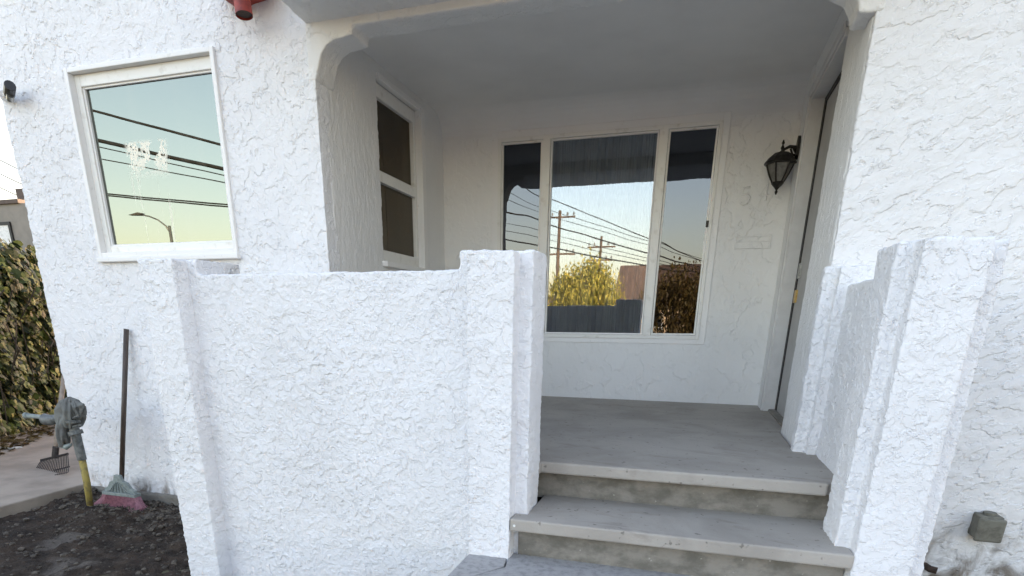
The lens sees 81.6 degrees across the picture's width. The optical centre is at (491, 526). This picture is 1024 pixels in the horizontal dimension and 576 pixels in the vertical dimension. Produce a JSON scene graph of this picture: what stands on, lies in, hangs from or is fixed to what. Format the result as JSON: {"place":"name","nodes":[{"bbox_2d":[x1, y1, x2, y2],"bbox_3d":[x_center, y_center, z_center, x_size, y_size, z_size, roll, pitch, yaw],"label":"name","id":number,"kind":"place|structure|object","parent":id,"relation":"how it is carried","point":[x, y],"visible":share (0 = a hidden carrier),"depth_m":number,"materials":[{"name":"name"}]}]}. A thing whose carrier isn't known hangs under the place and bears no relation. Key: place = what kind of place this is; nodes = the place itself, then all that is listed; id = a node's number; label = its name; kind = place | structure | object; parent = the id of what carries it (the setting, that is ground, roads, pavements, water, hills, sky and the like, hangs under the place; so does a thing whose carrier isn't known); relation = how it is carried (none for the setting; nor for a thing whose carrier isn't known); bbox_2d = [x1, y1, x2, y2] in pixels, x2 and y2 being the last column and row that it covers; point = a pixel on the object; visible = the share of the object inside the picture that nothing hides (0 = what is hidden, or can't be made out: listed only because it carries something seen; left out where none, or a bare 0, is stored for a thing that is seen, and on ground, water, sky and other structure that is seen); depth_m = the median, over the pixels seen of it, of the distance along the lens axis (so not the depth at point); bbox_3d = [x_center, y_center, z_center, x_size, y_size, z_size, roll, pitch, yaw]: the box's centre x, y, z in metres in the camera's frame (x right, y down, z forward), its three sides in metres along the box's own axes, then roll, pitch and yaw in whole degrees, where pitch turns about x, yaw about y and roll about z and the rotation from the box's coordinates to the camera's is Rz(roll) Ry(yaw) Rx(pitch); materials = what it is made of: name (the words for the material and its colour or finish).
{"place":"outdoors","nodes":[
{"label":"outdoors","id":0,"kind":"place"},
{"bbox_2d":[0,98,21,199],"label":"sky","id":1,"kind":"structure","parent":0,"point":[6,150],"materials":[{"name":"white"}]},
{"bbox_2d":[0,422,83,517],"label":"driveway","id":2,"kind":"structure","parent":0,"point":[26,485],"depth_m":5.11,"materials":[{"name":"concrete"}]},
{"bbox_2d":[0,446,21,448],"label":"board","id":3,"kind":"object","parent":2,"relation":"on","point":[16,447],"visible":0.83,"depth_m":6.20,"materials":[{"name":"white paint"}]},
{"bbox_2d":[0,425,54,452],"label":"leaf litter","id":4,"kind":"object","parent":2,"relation":"on","point":[31,437],"visible":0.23,"depth_m":6.70,"materials":[{"name":"brown plant"}]},
{"bbox_2d":[36,374,69,474],"bbox_3d":[-3.962,-0.861,5.221,0.412,0.914,0.598,-6,20,-18],"label":"rake","id":5,"kind":"object","parent":2,"relation":"on","point":[55,451],"visible":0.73,"depth_m":5.37,"materials":[{"name":"grey metal"}]},
{"bbox_2d":[0,487,190,575],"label":"soil","id":6,"kind":"structure","parent":0,"point":[116,560],"depth_m":3.94,"materials":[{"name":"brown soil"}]},
{"bbox_2d":[22,397,93,505],"bbox_3d":[-3.059,-0.538,4.267,0.682,0.790,0.186,6,20,17],"label":"standpipe","id":7,"kind":"object","parent":6,"relation":"on","point":[68,418],"visible":1,"depth_m":4.16,"materials":[{"name":"grey metal"}]},
{"bbox_2d":[94,329,147,510],"bbox_3d":[-2.870,-0.765,4.471,0.486,1.386,0.294,6,20,17],"label":"broom","id":8,"kind":"object","parent":6,"relation":"on","point":[118,491],"visible":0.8,"depth_m":4.56,"materials":[{"name":"plastic"}]},
{"bbox_2d":[101,497,541,575],"bbox_3d":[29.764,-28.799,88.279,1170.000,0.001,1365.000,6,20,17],"label":"ground","id":9,"kind":"structure","parent":0,"point":[538,499],"depth_m":3.65,"materials":[{"name":"brown soil"}]},
{"bbox_2d":[0,188,33,254],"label":"neighbour house","id":10,"kind":"structure","parent":9,"relation":"on","point":[14,223],"depth_m":15.97,"materials":[{"name":"white paint"}]},
{"bbox_2d":[0,222,14,249],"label":"window","id":11,"kind":"structure","parent":10,"relation":"in","point":[6,231],"depth_m":16.12,"materials":[{"name":"white paint"}]},
{"bbox_2d":[0,238,66,436],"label":"vine hedge","id":12,"kind":"object","parent":9,"relation":"on","point":[30,375],"visible":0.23,"depth_m":7.32,"materials":[{"name":"green plant"}]},
{"bbox_2d":[137,249,546,575],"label":"porch wall","id":13,"kind":"structure","parent":9,"relation":"on","point":[377,423],"depth_m":2.88,"materials":[{"name":"white paint"}]},
{"bbox_2d":[0,0,1023,575],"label":"house","id":14,"kind":"structure","parent":9,"relation":"on","point":[290,136],"depth_m":3.87,"materials":[{"name":"white paint"}]},
{"bbox_2d":[0,80,15,102],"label":"security camera","id":15,"kind":"object","parent":14,"relation":"attached to","point":[8,92],"visible":1,"depth_m":3.90,"materials":[{"name":"metal"}]},
{"bbox_2d":[63,46,240,262],"bbox_3d":[-2.195,-2.375,3.905,1.203,1.150,0.143,6,20,17],"label":"bedroom window","id":16,"kind":"structure","parent":14,"relation":"in","point":[150,132],"depth_m":3.90,"materials":[{"name":"glass"}]},
{"bbox_2d":[226,0,264,20],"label":"downspout","id":17,"kind":"object","parent":14,"relation":"attached to","point":[243,9],"visible":1,"depth_m":3.23,"materials":[{"name":"red paint"}]},
{"bbox_2d":[375,72,430,270],"bbox_3d":[-0.685,-2.607,4.526,0.123,1.206,0.819,6,20,17],"label":"sash window","id":18,"kind":"structure","parent":14,"relation":"in","point":[401,130],"depth_m":4.58,"materials":[{"name":"plastic"}]},
{"bbox_2d":[545,133,657,334],"bbox_3d":[0.951,-2.458,5.130,0.979,1.755,0.110,6,20,17],"label":"curtain","id":19,"kind":"object","parent":14,"relation":"hanging from","point":[601,199],"visible":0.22,"depth_m":5.11,"materials":[{"name":"fabric"}]},
{"bbox_2d":[492,111,731,344],"bbox_3d":[0.901,-2.410,4.964,1.869,1.659,0.068,6,20,17],"label":"picture window","id":20,"kind":"structure","parent":14,"relation":"in","point":[691,150],"depth_m":4.85,"materials":[{"name":"glass"}]},
{"bbox_2d":[510,396,854,575],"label":"porch steps","id":21,"kind":"structure","parent":14,"relation":"attached to","point":[696,489],"depth_m":2.79,"materials":[{"name":"concrete"}]},
{"bbox_2d":[764,135,800,194],"bbox_3d":[2.094,-2.613,4.291,0.228,0.371,0.221,6,20,17],"label":"wall lantern","id":22,"kind":"object","parent":14,"relation":"attached to","point":[777,165],"depth_m":4.25,"materials":[{"name":"black metal"}]},
{"bbox_2d":[760,20,849,426],"bbox_3d":[2.086,-1.777,3.886,0.192,2.144,1.053,6,20,17],"label":"door","id":23,"kind":"structure","parent":14,"relation":"in","point":[822,97],"depth_m":4.15,"materials":[{"name":"paint"}]},
{"bbox_2d":[924,562,937,573],"bbox_3d":[2.353,0.223,3.175,0.054,0.036,0.087,2,19,6],"label":"pipe stub","id":24,"kind":"object","parent":14,"relation":"attached to","point":[929,568],"visible":0.89,"depth_m":3.16,"materials":[{"name":"brown metal"}]},
{"bbox_2d":[968,510,1006,542],"bbox_3d":[2.530,-0.004,3.028,0.120,0.143,0.110,6,20,17],"label":"junction box","id":25,"kind":"object","parent":14,"relation":"attached to","point":[987,526],"visible":1,"depth_m":2.99,"materials":[{"name":"grey metal"}]},
{"bbox_2d":[816,235,1010,575],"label":"stair wall","id":26,"kind":"structure","parent":9,"relation":"on","point":[915,318],"depth_m":2.14,"materials":[{"name":"white paint"}]},
{"bbox_2d":[448,554,506,575],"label":"front path","id":27,"kind":"structure","parent":0,"point":[472,565],"depth_m":2.67,"materials":[{"name":"concrete"}]},
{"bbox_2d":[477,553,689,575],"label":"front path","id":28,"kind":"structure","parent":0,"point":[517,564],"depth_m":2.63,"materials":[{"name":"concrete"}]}
]}

